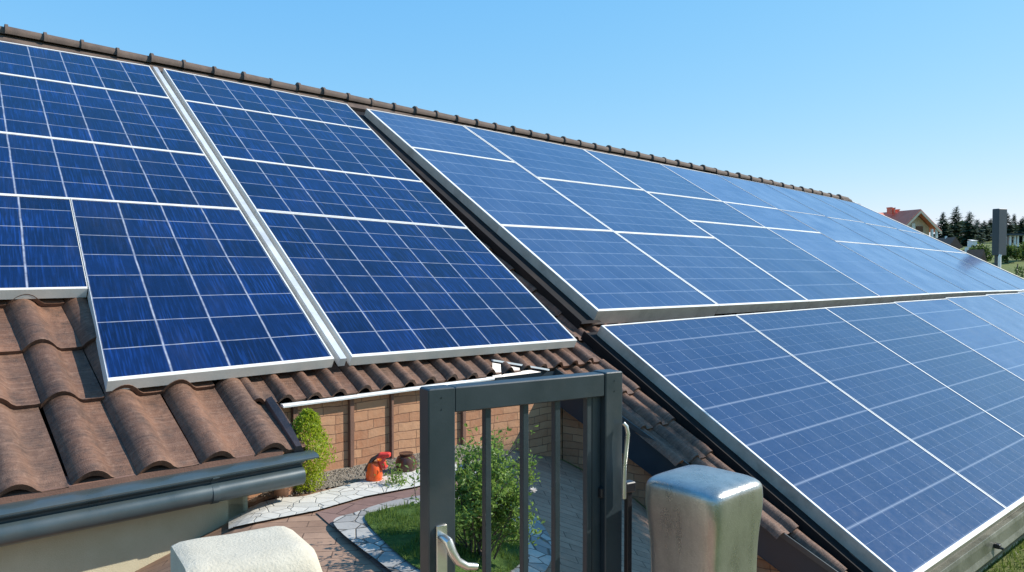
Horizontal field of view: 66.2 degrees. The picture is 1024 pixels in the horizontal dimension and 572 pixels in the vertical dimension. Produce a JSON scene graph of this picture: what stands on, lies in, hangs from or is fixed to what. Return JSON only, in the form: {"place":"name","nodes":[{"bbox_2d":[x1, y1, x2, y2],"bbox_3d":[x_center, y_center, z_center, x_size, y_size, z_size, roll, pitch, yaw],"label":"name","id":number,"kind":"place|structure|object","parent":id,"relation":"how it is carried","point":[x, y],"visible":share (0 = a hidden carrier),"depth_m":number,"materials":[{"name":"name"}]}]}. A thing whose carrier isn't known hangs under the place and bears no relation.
{"place":"outdoors","nodes":[
{"label":"outdoors","id":0,"kind":"place"},
{"bbox_2d":[229,464,456,528],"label":"white stone path","id":1,"kind":"structure","parent":0,"point":[273,508],"depth_m":5.61,"materials":[{"name":"white stone"}]},
{"bbox_2d":[364,452,390,481],"bbox_3d":[-1.056,1.426,6.150,0.208,0.243,0.132,0,2,0],"label":"watering can","id":2,"kind":"object","parent":1,"relation":"on","point":[373,467],"visible":0.93,"depth_m":6.12,"materials":[{"name":"orange plastic"}]},
{"bbox_2d":[372,458,408,487],"bbox_3d":[-0.896,1.439,6.046,0.319,0.239,0.277,0,2,0],"label":"flower plant","id":3,"kind":"object","parent":1,"relation":"on","point":[402,480],"visible":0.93,"depth_m":6.02,"materials":[{"name":"green plant"}]},
{"bbox_2d":[135,454,650,571],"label":"courtyard paving","id":4,"kind":"structure","parent":0,"point":[333,548],"depth_m":5.71,"materials":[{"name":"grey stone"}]},
{"bbox_2d":[248,444,519,507],"bbox_3d":[-0.841,1.658,6.567,3.261,0.289,1.083,-1,2,-37],"label":"gravel bed","id":5,"kind":"object","parent":4,"relation":"on","point":[257,499],"visible":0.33,"depth_m":6.33,"materials":[{"name":"grey gravel"}]},
{"bbox_2d":[274,487,292,497],"bbox_3d":[-1.681,1.483,5.771,0.180,0.150,0.180,0,2,0],"label":"terracotta pot","id":6,"kind":"object","parent":5,"relation":"on","point":[284,492],"visible":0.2,"depth_m":5.71,"materials":[{"name":"orange ceramic"}]},
{"bbox_2d":[291,407,337,492],"bbox_3d":[-1.524,1.232,5.870,0.419,0.647,0.419,0,2,0],"label":"golden thuja","id":7,"kind":"object","parent":5,"relation":"on","point":[305,423],"visible":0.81,"depth_m":5.84,"materials":[{"name":"green plant"}]},
{"bbox_2d":[395,451,416,472],"bbox_3d":[-0.870,1.454,6.442,0.180,0.170,0.178,0,2,0],"label":"glazed pot","id":8,"kind":"object","parent":5,"relation":"on","point":[403,459],"visible":0.91,"depth_m":6.38,"materials":[{"name":"brown ceramic"}]},
{"bbox_2d":[316,481,528,571],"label":"mauve pavers","id":9,"kind":"object","parent":4,"relation":"on","point":[330,515],"visible":0.21,"depth_m":5.48,"materials":[{"name":"stone"}]},
{"bbox_2d":[334,495,550,571],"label":"island border","id":10,"kind":"object","parent":4,"relation":"on","point":[357,529],"visible":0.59,"depth_m":4.96,"materials":[{"name":"stone"}]},
{"bbox_2d":[365,499,519,571],"bbox_3d":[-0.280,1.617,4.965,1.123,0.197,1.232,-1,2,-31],"label":"island lawn","id":11,"kind":"structure","parent":10,"relation":"on","point":[395,539],"depth_m":4.79,"materials":[{"name":"green plant"}]},
{"bbox_2d":[405,416,544,559],"bbox_3d":[-0.217,1.248,4.661,0.843,0.918,0.742,-1,2,-18],"label":"leafy shrub","id":12,"kind":"object","parent":11,"relation":"on","point":[468,491],"visible":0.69,"depth_m":4.63,"materials":[{"name":"green plant"}]},
{"bbox_2d":[624,480,635,571],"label":"hinge post","id":13,"kind":"object","parent":4,"relation":"on","point":[630,486],"visible":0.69,"depth_m":3.08,"materials":[{"name":"black metal"}]},
{"bbox_2d":[420,369,621,571],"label":"metal gate","id":14,"kind":"structure","parent":13,"relation":"attached to","point":[599,392],"depth_m":2.85,"materials":[{"name":"metal"}]},
{"bbox_2d":[622,422,629,498],"bbox_3d":[0.438,0.670,3.020,0.032,0.298,0.017,0,2,0],"label":"curved rod","id":15,"kind":"object","parent":14,"relation":"attached to","point":[626,448],"visible":1,"depth_m":3.01,"materials":[{"name":"metal"}]},
{"bbox_2d":[646,465,762,571],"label":"metal pillar","id":16,"kind":"structure","parent":4,"relation":"on","point":[702,518],"depth_m":2.86,"materials":[{"name":"silver metal"}]},
{"bbox_2d":[0,0,1023,235],"label":"sky","id":17,"kind":"structure","parent":0,"point":[903,105],"materials":[{"name":"blue"}]},
{"bbox_2d":[560,241,1023,571],"bbox_3d":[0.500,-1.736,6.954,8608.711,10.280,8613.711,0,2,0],"label":"ground","id":18,"kind":"structure","parent":0,"point":[1010,265],"depth_m":9.75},
{"bbox_2d":[170,526,321,571],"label":"rendered block","id":19,"kind":"structure","parent":18,"relation":"on","point":[277,549],"depth_m":2.22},
{"bbox_2d":[0,24,1023,571],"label":"tiled house","id":20,"kind":"structure","parent":18,"relation":"on","point":[94,476],"depth_m":5.93,"materials":[{"name":"ceramic"}]},
{"bbox_2d":[0,194,87,299],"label":"solar panel","id":21,"kind":"object","parent":20,"relation":"on","point":[40,256],"visible":1,"depth_m":6.50,"materials":[{"name":"glass"}]},
{"bbox_2d":[0,41,168,97],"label":"solar panel","id":22,"kind":"object","parent":20,"relation":"attached to","point":[46,64],"visible":0.94,"depth_m":10.48,"materials":[{"name":"glass"}]},
{"bbox_2d":[0,73,204,154],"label":"solar panel","id":23,"kind":"object","parent":20,"relation":"attached to","point":[46,108],"visible":0.95,"depth_m":9.33,"materials":[{"name":"glass"}]},
{"bbox_2d":[0,132,239,208],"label":"solar panel","id":24,"kind":"object","parent":20,"relation":"attached to","point":[36,166],"visible":0.95,"depth_m":8.15,"materials":[{"name":"glass"}]},
{"bbox_2d":[70,198,333,391],"bbox_3d":[-2.873,-0.064,6.949,1.759,1.504,2.621,-1,2,-37],"label":"solar panel","id":25,"kind":"object","parent":20,"relation":"on","point":[190,294],"visible":0.98,"depth_m":6.68,"materials":[{"name":"glass"}]},
{"bbox_2d":[152,66,346,365],"bbox_3d":[-3.380,-1.290,9.173,0.064,3.799,6.477,-1,2,-37],"label":"cover strip","id":26,"kind":"object","parent":20,"relation":"attached to","point":[333,347],"visible":0.92,"depth_m":8.12,"materials":[{"name":"metal"}]},
{"bbox_2d":[162,68,371,129],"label":"solar panel","id":27,"kind":"object","parent":20,"relation":"attached to","point":[199,88],"visible":0.94,"depth_m":12.07,"materials":[{"name":"glass"}]},
{"bbox_2d":[183,100,422,181],"bbox_3d":[-2.922,-2.002,11.161,2.993,1.151,1.742,-1,2,-39],"label":"solar panel","id":28,"kind":"object","parent":20,"relation":"attached to","point":[229,132],"visible":0.94,"depth_m":10.98,"materials":[{"name":"glass"}]},
{"bbox_2d":[220,157,466,227],"bbox_3d":[-2.063,-1.133,9.991,2.921,0.909,1.273,-1,2,-38],"label":"solar panel","id":29,"kind":"object","parent":20,"relation":"attached to","point":[267,186],"visible":0.95,"depth_m":9.81,"materials":[{"name":"glass"}]},
{"bbox_2d":[255,210,576,365],"bbox_3d":[-0.991,-0.080,8.555,2.913,1.499,2.433,-1,2,-38],"label":"solar panel","id":30,"kind":"object","parent":20,"relation":"attached to","point":[375,291],"visible":0.99,"depth_m":8.29,"materials":[{"name":"glass"}]},
{"bbox_2d":[364,109,513,161],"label":"solar panel","id":31,"kind":"object","parent":20,"relation":"attached to","point":[405,133],"visible":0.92,"depth_m":13.74,"materials":[{"name":"glass"}]},
{"bbox_2d":[408,147,611,232],"bbox_3d":[-0.092,-1.477,12.577,2.400,1.524,2.398,-1,2,-42],"label":"solar panel","id":32,"kind":"object","parent":20,"relation":"attached to","point":[493,194],"visible":0.92,"depth_m":12.35,"materials":[{"name":"glass"}]},
{"bbox_2d":[463,125,642,189],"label":"solar panel","id":33,"kind":"object","parent":20,"relation":"attached to","point":[541,159],"visible":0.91,"depth_m":15.21,"materials":[{"name":"glass"}]},
{"bbox_2d":[497,225,718,324],"bbox_3d":[1.321,-0.200,11.045,2.564,1.303,2.016,-1,2,-42],"label":"solar panel","id":34,"kind":"object","parent":20,"relation":"attached to","point":[605,277],"visible":0.97,"depth_m":10.74,"materials":[{"name":"glass"}]},
{"bbox_2d":[537,177,713,237],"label":"solar panel","id":35,"kind":"object","parent":20,"relation":"attached to","point":[620,209],"visible":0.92,"depth_m":13.93,"materials":[{"name":"glass"}]},
{"bbox_2d":[584,149,720,200],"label":"solar panel","id":36,"kind":"object","parent":20,"relation":"attached to","point":[651,177],"visible":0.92,"depth_m":16.99,"materials":[{"name":"glass"}]},
{"bbox_2d":[648,192,765,227],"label":"solar panel","id":37,"kind":"object","parent":20,"relation":"attached to","point":[700,210],"visible":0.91,"depth_m":15.96,"materials":[{"name":"glass"}]},
{"bbox_2d":[615,232,808,313],"bbox_3d":[3.267,-0.244,12.736,2.761,1.249,1.964,-1,2,-41],"label":"solar panel","id":38,"kind":"object","parent":20,"relation":"attached to","point":[725,278],"visible":0.96,"depth_m":12.56,"materials":[{"name":"glass"}]},
{"bbox_2d":[661,164,776,208],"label":"solar panel","id":39,"kind":"object","parent":20,"relation":"attached to","point":[720,188],"visible":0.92,"depth_m":18.50,"materials":[{"name":"glass"}]},
{"bbox_2d":[718,175,823,215],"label":"solar panel","id":40,"kind":"object","parent":20,"relation":"attached to","point":[771,196],"visible":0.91,"depth_m":19.80,"materials":[{"name":"glass"}]},
{"bbox_2d":[724,202,819,232],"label":"solar panel","id":41,"kind":"object","parent":20,"relation":"attached to","point":[766,217],"visible":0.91,"depth_m":17.56,"materials":[{"name":"glass"}]},
{"bbox_2d":[691,221,880,308],"bbox_3d":[5.078,-0.449,14.764,2.812,1.567,2.528,-1,2,-42],"label":"solar panel","id":42,"kind":"object","parent":20,"relation":"attached to","point":[815,282],"visible":0.98,"depth_m":14.57,"materials":[{"name":"glass"}]},
{"bbox_2d":[597,315,1009,571],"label":"solar panel","id":43,"kind":"object","parent":20,"relation":"attached to","point":[873,492],"visible":0.97,"depth_m":8.47,"materials":[{"name":"glass"}]},
{"bbox_2d":[766,184,861,221],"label":"solar panel","id":44,"kind":"object","parent":20,"relation":"attached to","point":[816,204],"visible":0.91,"depth_m":20.99,"materials":[{"name":"glass"}]},
{"bbox_2d":[779,209,876,243],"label":"solar panel","id":45,"kind":"object","parent":20,"relation":"attached to","point":[831,228],"visible":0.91,"depth_m":18.82,"materials":[{"name":"glass"}]},
{"bbox_2d":[768,228,929,303],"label":"solar panel","id":46,"kind":"object","parent":20,"relation":"attached to","point":[887,286],"visible":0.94,"depth_m":16.29,"materials":[{"name":"glass"}]},
{"bbox_2d":[805,192,896,228],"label":"solar panel","id":47,"kind":"object","parent":20,"relation":"attached to","point":[851,211],"visible":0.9,"depth_m":22.03,"materials":[{"name":"glass"}]},
{"bbox_2d":[828,217,912,247],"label":"solar panel","id":48,"kind":"object","parent":20,"relation":"attached to","point":[875,235],"visible":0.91,"depth_m":20.12,"materials":[{"name":"glass"}]},
{"bbox_2d":[735,308,1023,519],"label":"solar panel","id":49,"kind":"object","parent":20,"relation":"on","point":[975,445],"visible":0.95,"depth_m":10.58,"materials":[{"name":"glass"}]},
{"bbox_2d":[838,199,922,233],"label":"solar panel","id":50,"kind":"object","parent":20,"relation":"attached to","point":[889,221],"visible":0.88,"depth_m":22.85,"materials":[{"name":"glass"}]},
{"bbox_2d":[836,241,967,299],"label":"solar panel","id":51,"kind":"object","parent":20,"relation":"attached to","point":[934,286],"visible":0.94,"depth_m":17.72,"materials":[{"name":"glass"}]},
{"bbox_2d":[866,223,940,250],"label":"solar panel","id":52,"kind":"object","parent":20,"relation":"attached to","point":[907,239],"visible":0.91,"depth_m":21.26,"materials":[{"name":"glass"}]},
{"bbox_2d":[825,303,1023,435],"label":"solar panel","id":53,"kind":"object","parent":20,"relation":"on","point":[993,389],"visible":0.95,"depth_m":12.77,"materials":[{"name":"glass"}]},
{"bbox_2d":[900,230,963,252],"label":"solar panel","id":54,"kind":"object","parent":20,"relation":"attached to","point":[937,244],"visible":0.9,"depth_m":22.25,"materials":[{"name":"glass"}]},
{"bbox_2d":[881,245,998,295],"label":"solar panel","id":55,"kind":"object","parent":20,"relation":"attached to","point":[971,286],"visible":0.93,"depth_m":19.12,"materials":[{"name":"glass"}]},
{"bbox_2d":[893,299,1023,379],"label":"solar panel","id":56,"kind":"object","parent":20,"relation":"on","point":[992,343],"visible":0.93,"depth_m":14.90,"materials":[{"name":"glass"}]},
{"bbox_2d":[915,248,1022,293],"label":"solar panel","id":57,"kind":"object","parent":20,"relation":"attached to","point":[1000,286],"visible":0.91,"depth_m":20.38,"materials":[{"name":"glass"}]},
{"bbox_2d":[943,251,1023,291],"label":"solar panel","id":58,"kind":"object","parent":20,"relation":"attached to","point":[1007,277],"visible":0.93,"depth_m":21.57,"materials":[{"name":"glass"}]},
{"bbox_2d":[945,295,1023,342],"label":"solar panel","id":59,"kind":"object","parent":20,"relation":"on","point":[999,315],"visible":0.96,"depth_m":16.89,"materials":[{"name":"glass"}]},
{"bbox_2d":[993,543,1003,550],"bbox_3d":[5.106,2.733,8.226,0.060,0.059,0.092,-1,2,-43],"label":"rail clamp","id":60,"kind":"object","parent":20,"relation":"attached to","point":[996,545],"visible":1,"depth_m":8.21,"materials":[{"name":"black metal"}]},
{"bbox_2d":[985,293,1023,314],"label":"solar panel","id":61,"kind":"object","parent":20,"relation":"on","point":[1014,301],"visible":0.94,"depth_m":18.72,"materials":[{"name":"glass"}]},
{"bbox_2d":[880,207,941,237],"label":"red roofed house","id":62,"kind":"structure","parent":18,"relation":"on","point":[920,220],"depth_m":81.85,"materials":[{"name":"tile"}]},
{"bbox_2d":[916,226,922,232],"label":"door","id":63,"kind":"structure","parent":62,"relation":"in","point":[920,228],"depth_m":81.84,"materials":[{"name":"brown wood"}]},
{"bbox_2d":[933,212,954,237],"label":"conifer tree","id":64,"kind":"object","parent":18,"relation":"on","point":[943,225],"visible":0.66,"depth_m":102.95,"materials":[{"name":"green plant"}]},
{"bbox_2d":[935,236,962,249],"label":"shed","id":65,"kind":"structure","parent":18,"relation":"on","point":[953,242],"depth_m":60.78,"materials":[{"name":"grey wood"}]},
{"bbox_2d":[947,207,964,242],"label":"conifer tree","id":66,"kind":"object","parent":18,"relation":"on","point":[955,221],"visible":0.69,"depth_m":105.79,"materials":[{"name":"green plant"}]},
{"bbox_2d":[957,211,985,246],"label":"conifer tree","id":67,"kind":"object","parent":18,"relation":"on","point":[969,232],"visible":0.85,"depth_m":96.18,"materials":[{"name":"green plant"}]},
{"bbox_2d":[967,240,976,246],"bbox_3d":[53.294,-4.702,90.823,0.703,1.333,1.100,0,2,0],"label":"white outbuilding","id":68,"kind":"structure","parent":18,"relation":"on","point":[971,243],"depth_m":90.50,"materials":[{"name":"paint"}]},
{"bbox_2d":[962,247,986,261],"bbox_3d":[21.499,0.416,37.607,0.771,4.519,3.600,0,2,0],"label":"shed","id":69,"kind":"structure","parent":18,"relation":"on","point":[979,253],"depth_m":36.12,"materials":[{"name":"grey wood"}]},
{"bbox_2d":[973,219,987,242],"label":"conifer tree","id":70,"kind":"object","parent":18,"relation":"on","point":[979,233],"visible":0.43,"depth_m":106.96,"materials":[{"name":"green plant"}]},
{"bbox_2d":[976,242,993,263],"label":"garden bush","id":71,"kind":"object","parent":18,"relation":"on","point":[989,256],"visible":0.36,"depth_m":56.13,"materials":[{"name":"green plant"}]},
{"bbox_2d":[980,220,991,241],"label":"conifer tree","id":72,"kind":"object","parent":18,"relation":"on","point":[985,226],"visible":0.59,"depth_m":110.74,"materials":[{"name":"green plant"}]},
{"bbox_2d":[986,219,991,239],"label":"conifer tree","id":73,"kind":"object","parent":18,"relation":"on","point":[989,222],"visible":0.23,"depth_m":114.95,"materials":[{"name":"green plant"}]},
{"bbox_2d":[992,209,1006,267],"bbox_3d":[16.132,0.160,25.975,0.419,5.416,0.320,-1,2,-23],"label":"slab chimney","id":74,"kind":"object","parent":18,"relation":"on","point":[999,230],"visible":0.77,"depth_m":25.86,"materials":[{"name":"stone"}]},
{"bbox_2d":[990,234,1023,246],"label":"white pavilion","id":75,"kind":"structure","parent":18,"relation":"on","point":[1009,239],"depth_m":84.18,"materials":[{"name":"stone"}]},
{"bbox_2d":[1007,212,1016,239],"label":"conifer tree","id":76,"kind":"object","parent":18,"relation":"on","point":[1010,230],"visible":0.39,"depth_m":105.18,"materials":[{"name":"green plant"}]},
{"bbox_2d":[1001,244,1023,262],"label":"garden bush","id":77,"kind":"object","parent":18,"relation":"on","point":[1012,252],"visible":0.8,"depth_m":60.38,"materials":[{"name":"green plant"}]},
{"bbox_2d":[1009,214,1018,231],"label":"conifer tree","id":78,"kind":"object","parent":18,"relation":"on","point":[1014,219],"visible":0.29,"depth_m":107.47,"materials":[{"name":"green plant"}]},
{"bbox_2d":[1012,216,1023,243],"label":"conifer tree","id":79,"kind":"object","parent":18,"relation":"on","point":[1020,227],"visible":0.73,"depth_m":100.27,"materials":[{"name":"green plant"}]},
{"bbox_2d":[1014,241,1023,259],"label":"garden bush","id":80,"kind":"object","parent":18,"relation":"on","point":[1021,257],"visible":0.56,"depth_m":62.04,"materials":[{"name":"green plant"}]},
{"bbox_2d":[1014,266,1023,276],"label":"garden bush","id":81,"kind":"object","parent":18,"relation":"on","point":[1019,268],"visible":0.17,"depth_m":33.53,"materials":[{"name":"green plant"}]},
{"bbox_2d":[982,536,1023,571],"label":"meadow grass","id":82,"kind":"structure","parent":0,"point":[1014,555],"depth_m":9.37,"materials":[{"name":"green plant"}]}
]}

